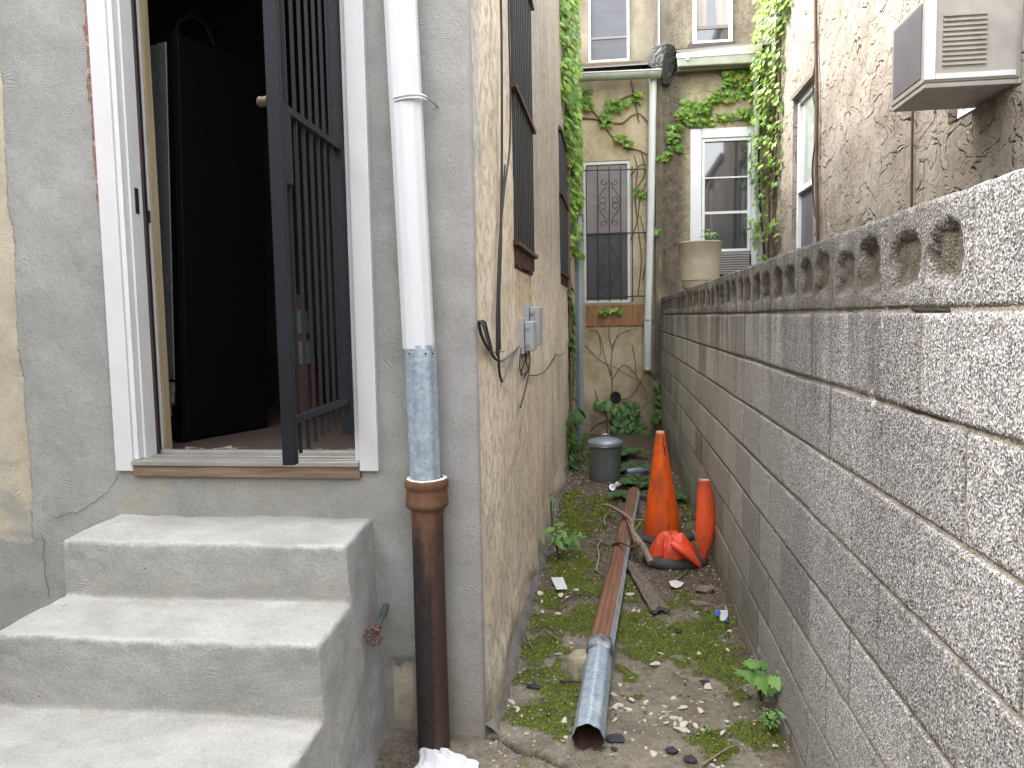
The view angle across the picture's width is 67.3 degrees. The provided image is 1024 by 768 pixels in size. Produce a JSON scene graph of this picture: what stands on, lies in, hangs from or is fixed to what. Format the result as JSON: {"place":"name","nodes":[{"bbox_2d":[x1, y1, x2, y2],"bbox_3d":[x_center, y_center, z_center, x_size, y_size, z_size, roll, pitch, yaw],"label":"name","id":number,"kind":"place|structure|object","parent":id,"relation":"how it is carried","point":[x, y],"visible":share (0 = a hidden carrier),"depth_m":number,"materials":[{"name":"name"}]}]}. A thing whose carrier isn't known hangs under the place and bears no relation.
{"place":"outdoors","nodes":[
{"label":"outdoors","id":0,"kind":"place"},
{"bbox_2d":[375,434,797,767],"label":"ground","id":1,"kind":"structure","parent":0,"point":[714,714],"depth_m":3.01,"materials":[{"name":"brown soil"}]},
{"bbox_2d":[0,514,387,767],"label":"concrete steps","id":2,"kind":"structure","parent":1,"relation":"on","point":[166,641],"depth_m":2.23,"materials":[{"name":"grey concrete"}]},
{"bbox_2d":[0,0,573,739],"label":"row house","id":3,"kind":"structure","parent":1,"relation":"on","point":[86,440],"depth_m":2.75,"materials":[{"name":"concrete"}]},
{"bbox_2d":[149,13,267,441],"bbox_3d":[-1.524,-0.659,3.493,0.709,1.758,0.493,2,6,28],"label":"refrigerator","id":4,"kind":"object","parent":3,"relation":"on","point":[208,111],"visible":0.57,"depth_m":3.29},
{"bbox_2d":[256,0,354,464],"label":"security gate","id":5,"kind":"structure","parent":3,"relation":"attached to","point":[281,115],"depth_m":2.23,"materials":[{"name":"black metal"}]},
{"bbox_2d":[292,295,324,416],"bbox_3d":[-1.119,-0.151,4.080,0.220,0.640,0.220,0,5,7],"label":"traffic cone","id":6,"kind":"object","parent":3,"relation":"on","point":[298,300],"visible":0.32,"depth_m":4.02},
{"bbox_2d":[363,603,388,646],"bbox_3d":[-0.435,0.806,2.591,0.067,0.068,0.226,0,5,7],"label":"hose valve","id":7,"kind":"object","parent":3,"relation":"attached to","point":[376,629],"visible":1,"depth_m":2.49,"materials":[{"name":"metal"}]},
{"bbox_2d":[384,0,449,750],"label":"downspout","id":8,"kind":"object","parent":3,"relation":"attached to","point":[426,484],"visible":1,"depth_m":2.50,"materials":[{"name":"white metal"}]},
{"bbox_2d":[477,0,519,382],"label":"cable bundle","id":9,"kind":"object","parent":3,"relation":"attached to","point":[503,181],"visible":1,"depth_m":3.06,"materials":[{"name":"rubber"}]},
{"bbox_2d":[514,265,531,276],"bbox_3d":[-0.031,-1.398,3.944,0.158,1.652,0.834,0,5,7],"label":"window","id":10,"kind":"structure","parent":3,"relation":"in","point":[521,270],"depth_m":4.13,"materials":[{"name":"metal"}]},
{"bbox_2d":[510,0,537,274],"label":"window guard","id":11,"kind":"object","parent":3,"relation":"attached to","point":[523,133],"visible":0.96,"depth_m":3.85,"materials":[{"name":"black metal"}]},
{"bbox_2d":[518,318,536,353],"bbox_3d":[0.075,-0.241,3.836,0.082,0.173,0.180,0,5,7],"label":"utility box","id":12,"kind":"object","parent":3,"relation":"attached to","point":[527,335],"visible":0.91,"depth_m":3.75,"materials":[{"name":"metal"}]},
{"bbox_2d":[523,304,541,344],"bbox_3d":[0.108,-0.309,4.068,0.088,0.226,0.200,0,5,7],"label":"utility box","id":13,"kind":"object","parent":3,"relation":"attached to","point":[531,312],"visible":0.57,"depth_m":3.97,"materials":[{"name":"metal"}]},
{"bbox_2d":[519,347,563,407],"bbox_3d":[0.253,-0.174,5.280,0.007,0.284,3.375,0,5,7],"label":"cable coil","id":14,"kind":"object","parent":3,"relation":"attached to","point":[521,370],"visible":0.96,"depth_m":3.87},
{"bbox_2d":[558,125,569,287],"bbox_3d":[0.493,-1.621,7.283,0.042,1.379,1.140,0,5,7],"label":"window guard","id":15,"kind":"object","parent":3,"relation":"attached to","point":[563,207],"visible":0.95,"depth_m":7.09,"materials":[{"name":"black metal"}]},
{"bbox_2d":[559,0,585,442],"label":"ivy curtain","id":16,"kind":"object","parent":3,"relation":"attached to","point":[571,45],"visible":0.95,"depth_m":7.72,"materials":[{"name":"green plant"}]},
{"bbox_2d":[567,283,578,439],"bbox_3d":[0.632,-0.242,8.139,0.178,1.803,0.667,0,5,7],"label":"ivy strand","id":17,"kind":"object","parent":3,"relation":"attached to","point":[574,353],"visible":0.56,"depth_m":8.09,"materials":[{"name":"green plant"}]},
{"bbox_2d":[414,747,478,767],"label":"rag","id":18,"kind":"object","parent":1,"relation":"on","point":[440,758],"visible":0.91,"depth_m":2.51,"materials":[{"name":"fabric"}]},
{"bbox_2d":[525,682,539,688],"bbox_3d":[0.085,1.197,3.056,0.043,0.013,0.060,-4,6,-31],"label":"shingle scrap","id":19,"kind":"object","parent":1,"relation":"on","point":[534,685],"visible":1,"depth_m":3.05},
{"bbox_2d":[548,489,556,526],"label":"weed","id":20,"kind":"object","parent":1,"relation":"on","point":[550,502],"visible":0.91,"depth_m":5.05,"materials":[{"name":"green plant"}]},
{"bbox_2d":[551,577,566,589],"bbox_3d":[0.256,1.084,4.189,0.068,0.008,0.206,-1,5,-3],"label":"paper tag","id":21,"kind":"object","parent":1,"relation":"on","point":[559,583],"visible":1,"depth_m":4.18,"materials":[{"name":"white paper"}]},
{"bbox_2d":[541,522,586,558],"bbox_3d":[0.313,0.961,4.642,0.274,0.218,0.210,0,5,7],"label":"weed","id":22,"kind":"object","parent":1,"relation":"on","point":[571,542],"visible":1,"depth_m":4.64,"materials":[{"name":"green plant"}]},
{"bbox_2d":[559,680,581,682],"bbox_3d":[0.237,1.191,3.080,0.094,0.017,0.016,0,5,7],"label":"stick","id":23,"kind":"object","parent":1,"relation":"on","point":[566,681],"visible":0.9,"depth_m":3.08,"materials":[{"name":"brown wood"}]},
{"bbox_2d":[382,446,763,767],"bbox_3d":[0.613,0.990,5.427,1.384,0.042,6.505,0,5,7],"label":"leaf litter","id":24,"kind":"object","parent":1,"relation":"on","point":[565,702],"visible":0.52,"depth_m":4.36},
{"bbox_2d":[559,593,589,611],"bbox_3d":[0.296,1.115,3.948,0.077,0.016,0.267,3,6,40],"label":"stick","id":25,"kind":"object","parent":1,"relation":"on","point":[569,597],"visible":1,"depth_m":3.99,"materials":[{"name":"brown wood"}]},
{"bbox_2d":[567,649,586,679],"bbox_3d":[0.290,1.163,3.183,0.131,0.106,0.131,0,5,7],"label":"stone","id":26,"kind":"object","parent":1,"relation":"on","point":[576,661],"visible":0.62,"depth_m":3.14,"materials":[{"name":"beige stone"}]},
{"bbox_2d":[566,408,589,471],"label":"ground ivy","id":27,"kind":"object","parent":1,"relation":"on","point":[572,420],"visible":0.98,"depth_m":7.50,"materials":[{"name":"green plant"}]},
{"bbox_2d":[574,180,583,445],"bbox_3d":[0.753,-0.759,8.639,0.085,2.982,0.085,0,5,7],"label":"steel post","id":28,"kind":"object","parent":1,"relation":"on","point":[579,330],"visible":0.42,"depth_m":8.61,"materials":[{"name":"grey metal"}]},
{"bbox_2d":[595,539,605,575],"bbox_3d":[0.542,1.042,4.652,0.074,0.028,0.680,0,5,7],"label":"stick","id":29,"kind":"object","parent":1,"relation":"on","point":[597,564],"visible":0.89,"depth_m":4.54,"materials":[{"name":"wood"}]},
{"bbox_2d":[587,434,622,482],"bbox_3d":[0.836,0.654,6.894,0.320,0.424,0.320,0,5,7],"label":"trash can","id":30,"kind":"object","parent":1,"relation":"on","point":[605,459],"visible":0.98,"depth_m":6.78,"materials":[{"name":"metal"}]},
{"bbox_2d":[572,487,639,750],"bbox_3d":[0.605,1.019,4.392,0.131,0.142,3.692,0,5,11],"label":"fallen downspout","id":31,"kind":"object","parent":1,"relation":"on","point":[589,729],"visible":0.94,"depth_m":3.15,"materials":[{"name":"metal"}]},
{"bbox_2d":[612,539,640,547],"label":"fallen branch","id":32,"kind":"object","parent":31,"relation":"on","point":[623,543],"visible":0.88,"depth_m":4.55,"materials":[{"name":"brown wood"}]},
{"bbox_2d":[601,504,653,565],"bbox_3d":[0.808,0.940,5.081,0.218,0.145,1.223,-1,5,-4],"label":"fallen branch","id":33,"kind":"object","parent":31,"relation":"on","point":[637,539],"visible":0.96,"depth_m":4.72,"materials":[{"name":"brown wood"}]},
{"bbox_2d":[603,510,610,525],"bbox_3d":[0.678,0.958,5.525,0.036,0.033,0.347,0,5,14],"label":"stick","id":34,"kind":"object","parent":1,"relation":"on","point":[604,518],"visible":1,"depth_m":5.49,"materials":[{"name":"wood"}]},
{"bbox_2d":[608,483,615,490],"bbox_3d":[0.843,0.870,6.492,0.070,0.068,0.054,0,5,7],"label":"tin can","id":35,"kind":"object","parent":1,"relation":"on","point":[611,486],"visible":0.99,"depth_m":6.49,"materials":[{"name":"white metal"}]},
{"bbox_2d":[570,0,657,433],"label":"back house","id":36,"kind":"structure","parent":1,"relation":"on","point":[615,35],"depth_m":9.48,"materials":[{"name":"beige paint"}]},
{"bbox_2d":[583,160,630,302],"bbox_3d":[1.164,-1.856,9.433,0.567,1.715,0.040,0,5,7],"label":"window","id":37,"kind":"structure","parent":36,"relation":"in","point":[592,240],"depth_m":9.43,"materials":[{"name":"white glass"}]},
{"bbox_2d":[588,0,628,61],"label":"window","id":38,"kind":"structure","parent":36,"relation":"in","point":[608,20],"depth_m":9.77,"materials":[{"name":"white glass"}]},
{"bbox_2d":[580,80,647,154],"bbox_3d":[1.177,-3.184,9.209,0.903,0.894,0.130,0,5,7],"label":"climbing vine","id":39,"kind":"object","parent":36,"relation":"attached to","point":[588,105],"visible":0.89,"depth_m":9.20,"materials":[{"name":"green plant"}]},
{"bbox_2d":[584,166,645,300],"bbox_3d":[1.217,-1.816,9.345,0.844,1.630,0.107,0,5,7],"label":"window guard","id":40,"kind":"object","parent":36,"relation":"attached to","point":[609,233],"visible":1,"depth_m":9.30,"materials":[{"name":"black metal"}]},
{"bbox_2d":[585,307,647,403],"bbox_3d":[1.281,-0.335,9.443,0.775,1.230,0.126,0,5,7],"label":"climbing vine","id":41,"kind":"object","parent":36,"relation":"attached to","point":[604,311],"visible":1,"depth_m":9.49,"materials":[{"name":"brown plant"}]},
{"bbox_2d":[579,69,660,370],"bbox_3d":[1.188,-1.923,9.223,1.178,3.543,0.234,0,5,7],"label":"roof gutter","id":42,"kind":"object","parent":36,"relation":"attached to","point":[652,75],"visible":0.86,"depth_m":9.15,"materials":[{"name":"metal"}]},
{"bbox_2d":[631,152,660,294],"bbox_3d":[1.621,-1.947,9.267,0.382,1.734,0.113,0,5,7],"label":"climbing vine","id":43,"kind":"object","parent":36,"relation":"attached to","point":[642,193],"visible":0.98,"depth_m":9.28,"materials":[{"name":"green plant"}]},
{"bbox_2d":[606,733,624,742],"bbox_3d":[0.358,1.226,2.667,0.068,0.013,0.050,-1,5,-2],"label":"shingle scrap","id":44,"kind":"object","parent":1,"relation":"on","point":[615,738],"visible":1,"depth_m":2.66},
{"bbox_2d":[585,446,650,456],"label":"fern","id":45,"kind":"object","parent":1,"relation":"on","point":[626,450],"visible":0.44,"depth_m":7.91,"materials":[{"name":"green plant"}]},
{"bbox_2d":[615,481,622,487],"bbox_3d":[0.912,0.861,6.582,0.070,0.054,0.069,0,5,7],"label":"tin can","id":46,"kind":"object","parent":1,"relation":"on","point":[618,486],"visible":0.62,"depth_m":6.57,"materials":[{"name":"silver metal"}]},
{"bbox_2d":[589,372,661,434],"bbox_3d":[1.396,0.324,9.494,1.009,0.928,0.165,0,5,7],"label":"climbing vine","id":47,"kind":"object","parent":1,"relation":"on","point":[625,419],"visible":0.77,"depth_m":9.47,"materials":[{"name":"green plant"}]},
{"bbox_2d":[606,490,647,498],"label":"fern","id":48,"kind":"object","parent":1,"relation":"on","point":[623,494],"visible":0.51,"depth_m":6.17,"materials":[{"name":"green plant"}]},
{"bbox_2d":[616,473,649,488],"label":"fern","id":49,"kind":"object","parent":1,"relation":"on","point":[645,480],"visible":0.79,"depth_m":6.64,"materials":[{"name":"green plant"}]},
{"bbox_2d":[621,462,650,472],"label":"fern","id":50,"kind":"object","parent":1,"relation":"on","point":[625,466],"visible":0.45,"depth_m":7.23,"materials":[{"name":"green plant"}]},
{"bbox_2d":[625,467,647,474],"bbox_3d":[1.141,0.801,7.050,0.209,0.071,0.073,-2,5,-13],"label":"plastic bottle","id":51,"kind":"object","parent":1,"relation":"on","point":[639,470],"visible":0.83,"depth_m":7.02,"materials":[{"name":"grey plastic"}]},
{"bbox_2d":[487,466,786,767],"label":"moss","id":52,"kind":"object","parent":1,"relation":"on","point":[580,524],"visible":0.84,"depth_m":3.52,"materials":[{"name":"green plant"}]},
{"bbox_2d":[701,725,713,732],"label":"weed","id":53,"kind":"object","parent":52,"relation":"on","point":[709,730],"visible":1,"depth_m":2.69,"materials":[{"name":"green plant"}]},
{"bbox_2d":[627,561,670,613],"bbox_3d":[0.701,1.081,4.121,0.102,0.044,0.705,-1,5,-5],"label":"weathered plank","id":54,"kind":"object","parent":1,"relation":"on","point":[654,601],"visible":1,"depth_m":4.00,"materials":[{"name":"brown wood"}]},
{"bbox_2d":[650,750,657,756],"bbox_3d":[0.477,1.240,2.578,0.023,0.011,0.030,-2,5,-9],"label":"stone chip","id":55,"kind":"object","parent":1,"relation":"on","point":[653,753],"visible":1,"depth_m":2.57,"materials":[{"name":"white stone"}]},
{"bbox_2d":[649,661,660,666],"bbox_3d":[0.603,1.182,3.238,0.053,0.019,0.030,-5,6,-36],"label":"stone chip","id":56,"kind":"object","parent":1,"relation":"on","point":[655,664],"visible":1,"depth_m":3.23,"materials":[{"name":"white stone"}]},
{"bbox_2d":[636,430,694,543],"bbox_3d":[0.998,0.660,5.071,0.380,0.717,0.350,-1,5,-3],"label":"traffic cone","id":57,"kind":"object","parent":1,"relation":"on","point":[661,513],"visible":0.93,"depth_m":5.00,"materials":[{"name":"plastic"}]},
{"bbox_2d":[643,490,689,500],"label":"fern","id":58,"kind":"object","parent":1,"relation":"on","point":[679,494],"visible":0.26,"depth_m":6.07,"materials":[{"name":"green plant"}]},
{"bbox_2d":[665,746,678,753],"bbox_3d":[0.536,1.230,2.589,0.036,0.014,0.043,-5,7,-42],"label":"shingle scrap","id":59,"kind":"object","parent":1,"relation":"on","point":[671,749],"visible":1,"depth_m":2.58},
{"bbox_2d":[669,716,678,719],"bbox_3d":[0.591,1.215,2.799,0.040,0.009,0.022,-3,-5,36],"label":"stone chip","id":60,"kind":"object","parent":1,"relation":"on","point":[674,717],"visible":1,"depth_m":2.79,"materials":[{"name":"white stone"}]},
{"bbox_2d":[642,530,708,569],"bbox_3d":[0.961,0.963,4.559,0.379,0.203,0.315,2,6,30],"label":"traffic cone","id":61,"kind":"object","parent":1,"relation":"on","point":[674,550],"visible":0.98,"depth_m":4.47,"materials":[{"name":"plastic"}]},
{"bbox_2d":[669,580,683,587],"bbox_3d":[0.892,1.083,4.155,0.078,0.010,0.121,0,5,7],"label":"paper scrap","id":62,"kind":"object","parent":1,"relation":"on","point":[675,583],"visible":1,"depth_m":4.16,"materials":[{"name":"white paper"}]},
{"bbox_2d":[674,727,687,732],"bbox_3d":[0.598,1.221,2.721,0.055,0.019,0.030,-1,5,2],"label":"stone chip","id":63,"kind":"object","parent":1,"relation":"on","point":[682,729],"visible":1,"depth_m":2.71,"materials":[{"name":"white stone"}]},
{"bbox_2d":[677,705,688,709],"bbox_3d":[0.635,1.205,2.861,0.049,0.013,0.021,-1,2,-19],"label":"stone chip","id":64,"kind":"object","parent":1,"relation":"on","point":[681,707],"visible":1,"depth_m":2.86,"materials":[{"name":"white stone"}]},
{"bbox_2d":[680,721,687,726],"bbox_3d":[0.616,1.217,2.755,0.026,0.014,0.057,2,6,35],"label":"stone chip","id":65,"kind":"object","parent":1,"relation":"on","point":[683,723],"visible":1,"depth_m":2.75,"materials":[{"name":"white stone"}]},
{"bbox_2d":[683,754,697,763],"bbox_3d":[0.584,1.233,2.532,0.043,0.013,0.041,-1,5,-5],"label":"shingle scrap","id":66,"kind":"object","parent":1,"relation":"on","point":[690,758],"visible":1,"depth_m":2.52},
{"bbox_2d":[690,600,715,606],"bbox_3d":[0.971,1.120,3.906,0.136,0.034,0.044,2,2,10],"label":"flat stone","id":67,"kind":"object","parent":1,"relation":"on","point":[702,603],"visible":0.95,"depth_m":3.89,"materials":[{"name":"brown stone"}]},
{"bbox_2d":[699,679,709,682],"bbox_3d":[0.770,1.184,3.069,0.042,0.014,0.030,-5,7,-42],"label":"shingle scrap","id":68,"kind":"object","parent":1,"relation":"on","point":[704,681],"visible":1,"depth_m":3.06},
{"bbox_2d":[695,479,714,558],"bbox_3d":[1.143,0.811,4.551,0.116,0.501,0.117,0,5,7],"label":"traffic cone","id":69,"kind":"object","parent":1,"relation":"on","point":[705,521],"visible":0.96,"depth_m":4.51,"materials":[{"name":"orange plastic"}]},
{"bbox_2d":[695,585,714,593],"bbox_3d":[1.022,1.086,4.074,0.106,0.042,0.071,-1,5,-3],"label":"flat stone","id":70,"kind":"object","parent":1,"relation":"on","point":[706,589],"visible":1,"depth_m":4.05,"materials":[{"name":"brown stone"}]},
{"bbox_2d":[704,683,712,688],"bbox_3d":[0.777,1.194,3.037,0.032,0.012,0.053,1,5,22],"label":"stone chip","id":71,"kind":"object","parent":1,"relation":"on","point":[707,686],"visible":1,"depth_m":3.03,"materials":[{"name":"white stone"}]},
{"bbox_2d":[714,610,727,621],"bbox_3d":[1.011,1.108,3.689,0.071,0.022,0.179,0,5,7],"label":"food wrapper","id":72,"kind":"object","parent":1,"relation":"on","point":[722,614],"visible":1,"depth_m":3.69,"materials":[{"name":"plastic"}]},
{"bbox_2d":[702,742,742,765],"bbox_3d":[0.699,1.228,2.556,0.195,0.017,0.011,-4,6,-34],"label":"stick","id":73,"kind":"object","parent":1,"relation":"on","point":[712,758],"visible":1,"depth_m":2.55,"materials":[{"name":"brown wood"}]},
{"bbox_2d":[734,658,780,701],"bbox_3d":[0.914,1.111,2.831,0.179,0.170,0.173,0,5,7],"label":"weed","id":74,"kind":"object","parent":1,"relation":"on","point":[764,683],"visible":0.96,"depth_m":2.81,"materials":[{"name":"green plant"}]},
{"bbox_2d":[758,708,785,731],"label":"weed","id":75,"kind":"object","parent":1,"relation":"on","point":[771,721],"visible":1,"depth_m":2.69,"materials":[{"name":"green plant"}]},
{"bbox_2d":[661,168,1023,767],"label":"block wall","id":76,"kind":"structure","parent":1,"relation":"on","point":[842,421],"depth_m":1.76,"materials":[{"name":"concrete"}]},
{"bbox_2d":[678,240,722,288],"bbox_3d":[1.498,-0.946,6.130,0.346,0.366,0.346,0,5,7],"label":"flower pot","id":77,"kind":"object","parent":76,"relation":"on","point":[699,261],"visible":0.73,"depth_m":5.99,"materials":[{"name":"ceramic"}]},
{"bbox_2d":[699,229,718,239],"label":"potted plant","id":78,"kind":"object","parent":77,"relation":"on","point":[707,234],"visible":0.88,"depth_m":6.04,"materials":[{"name":"green plant"}]},
{"bbox_2d":[760,0,1023,258],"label":"side house","id":79,"kind":"structure","parent":1,"relation":"on","point":[864,155],"depth_m":5.75,"materials":[{"name":"paint"}]},
{"bbox_2d":[744,0,793,264],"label":"ivy column","id":80,"kind":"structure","parent":79,"relation":"attached to","point":[775,101],"depth_m":8.56,"materials":[{"name":"green plant"}]},
{"bbox_2d":[796,81,814,248],"bbox_3d":[2.893,-1.991,7.466,0.065,1.720,0.840,0,5,7],"label":"window","id":81,"kind":"structure","parent":79,"relation":"in","point":[805,139],"depth_m":7.66,"materials":[{"name":"white plastic"}]},
{"bbox_2d":[812,0,819,241],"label":"wall cable","id":82,"kind":"object","parent":79,"relation":"attached to","point":[815,150],"depth_m":6.84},
{"bbox_2d":[910,111,913,207],"bbox_3d":[2.449,-1.479,4.712,0.016,0.942,0.071,0,5,7],"label":"wall cable","id":83,"kind":"object","parent":79,"relation":"attached to","point":[912,148],"depth_m":4.70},
{"bbox_2d":[891,0,1022,111],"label":"window air conditioner","id":84,"kind":"object","parent":79,"relation":"attached to","point":[955,54],"depth_m":3.56,"materials":[{"name":"metal"}]},
{"bbox_2d":[957,78,1019,118],"bbox_3d":[2.406,-2.102,3.794,0.080,1.410,0.760,0,5,7],"label":"window","id":85,"kind":"structure","parent":79,"relation":"in","point":[960,112],"depth_m":4.12,"materials":[{"name":"white plastic"}]},
{"bbox_2d":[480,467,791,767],"bbox_3d":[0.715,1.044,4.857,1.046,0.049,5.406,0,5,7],"label":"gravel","id":86,"kind":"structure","parent":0,"point":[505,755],"depth_m":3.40,"materials":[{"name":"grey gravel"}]},
{"bbox_2d":[656,0,769,430],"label":"back house","id":87,"kind":"structure","parent":0,"point":[702,182],"depth_m":9.21,"materials":[{"name":"beige paint"}]},
{"bbox_2d":[647,43,676,86],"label":"tarred parapet","id":88,"kind":"structure","parent":87,"relation":"on","point":[662,57],"depth_m":9.02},
{"bbox_2d":[656,122,684,165],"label":"climbing vine","id":89,"kind":"object","parent":87,"relation":"attached to","point":[670,135],"visible":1,"depth_m":9.13,"materials":[{"name":"green plant"}]},
{"bbox_2d":[693,0,732,43],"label":"window","id":90,"kind":"structure","parent":87,"relation":"in","point":[712,19],"depth_m":9.60,"materials":[{"name":"white plastic"}]},
{"bbox_2d":[674,70,753,127],"bbox_3d":[2.383,-3.354,9.037,0.936,0.676,0.138,0,5,7],"label":"climbing vine","id":91,"kind":"object","parent":87,"relation":"attached to","point":[686,113],"visible":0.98,"depth_m":9.03,"materials":[{"name":"green plant"}]},
{"bbox_2d":[676,44,764,261],"bbox_3d":[2.461,-2.568,9.044,1.040,2.694,0.250,0,5,7],"label":"roof gutter","id":92,"kind":"object","parent":87,"relation":"attached to","point":[717,60],"visible":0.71,"depth_m":8.91,"materials":[{"name":"white plastic"}]},
{"bbox_2d":[757,69,765,260],"bbox_3d":[2.913,-2.445,8.941,0.127,2.457,0.021,0,5,7],"label":"drainpipe","id":93,"kind":"object","parent":92,"relation":"attached to","point":[759,190],"depth_m":8.94,"materials":[{"name":"metal"}]},
{"bbox_2d":[701,137,750,251],"bbox_3d":[2.554,-2.253,9.182,0.570,1.330,0.050,0,5,7],"label":"window","id":94,"kind":"structure","parent":87,"relation":"in","point":[725,186],"depth_m":9.18,"materials":[{"name":"white plastic"}]},
{"bbox_2d":[720,251,749,275],"bbox_3d":[2.562,-1.439,9.193,0.510,0.275,0.228,0,5,7],"label":"window air conditioner","id":95,"kind":"object","parent":87,"relation":"attached to","point":[732,261],"depth_m":9.08,"materials":[{"name":"metal"}]}
]}

